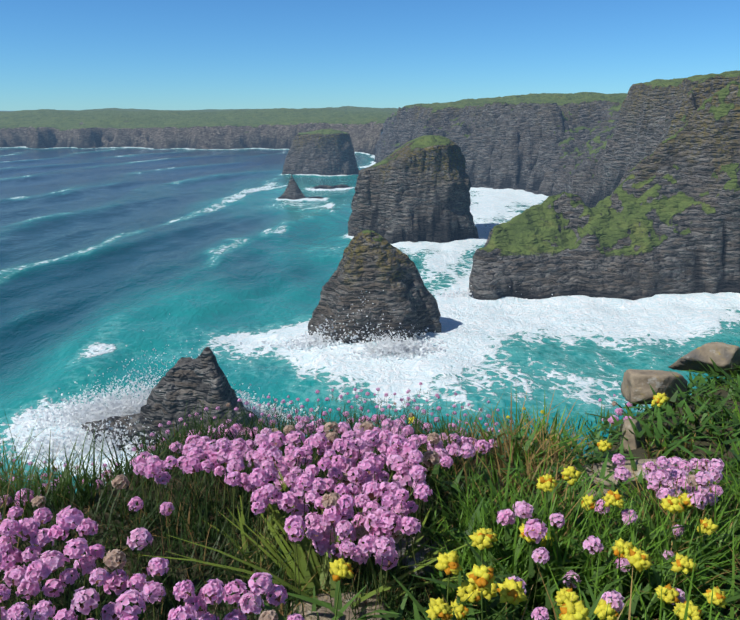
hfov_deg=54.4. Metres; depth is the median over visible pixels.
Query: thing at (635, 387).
rock
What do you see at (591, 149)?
cliff
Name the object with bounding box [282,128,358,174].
stack
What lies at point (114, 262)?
sea
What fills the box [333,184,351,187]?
rock
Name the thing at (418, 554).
flat stone
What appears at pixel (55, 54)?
sky
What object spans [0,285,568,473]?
sea spray
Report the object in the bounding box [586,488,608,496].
stone
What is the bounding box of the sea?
[0,132,739,490]
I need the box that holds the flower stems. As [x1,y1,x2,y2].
[0,387,739,619]
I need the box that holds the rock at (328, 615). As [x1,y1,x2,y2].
[288,592,395,619]
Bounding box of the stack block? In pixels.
[348,135,478,243]
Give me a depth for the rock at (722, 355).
1.90 m
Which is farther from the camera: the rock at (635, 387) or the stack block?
the stack block
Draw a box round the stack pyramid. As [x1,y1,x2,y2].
[308,230,440,343]
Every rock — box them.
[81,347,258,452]
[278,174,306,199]
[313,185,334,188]
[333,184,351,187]
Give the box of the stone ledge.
[545,459,701,487]
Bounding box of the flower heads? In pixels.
[0,382,726,619]
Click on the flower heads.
(384, 519)
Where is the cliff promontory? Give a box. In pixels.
[469,72,739,300]
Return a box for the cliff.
[369,70,739,207]
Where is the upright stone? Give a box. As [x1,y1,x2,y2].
[620,419,644,450]
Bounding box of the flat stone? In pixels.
[386,537,464,576]
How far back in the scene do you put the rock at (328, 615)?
0.89 m
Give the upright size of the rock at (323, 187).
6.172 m
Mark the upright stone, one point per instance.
(632, 441)
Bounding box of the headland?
[0,106,397,154]
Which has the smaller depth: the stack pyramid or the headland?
the stack pyramid
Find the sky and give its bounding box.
[0,0,739,110]
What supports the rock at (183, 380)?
in the sea
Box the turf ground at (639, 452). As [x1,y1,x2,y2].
[0,378,739,619]
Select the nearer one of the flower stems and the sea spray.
the flower stems
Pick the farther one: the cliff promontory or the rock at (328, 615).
the cliff promontory
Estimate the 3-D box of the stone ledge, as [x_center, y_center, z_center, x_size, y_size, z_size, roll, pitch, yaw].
[0.433,0.296,1.298,0.378,0.040,0.067,0,16,-2]

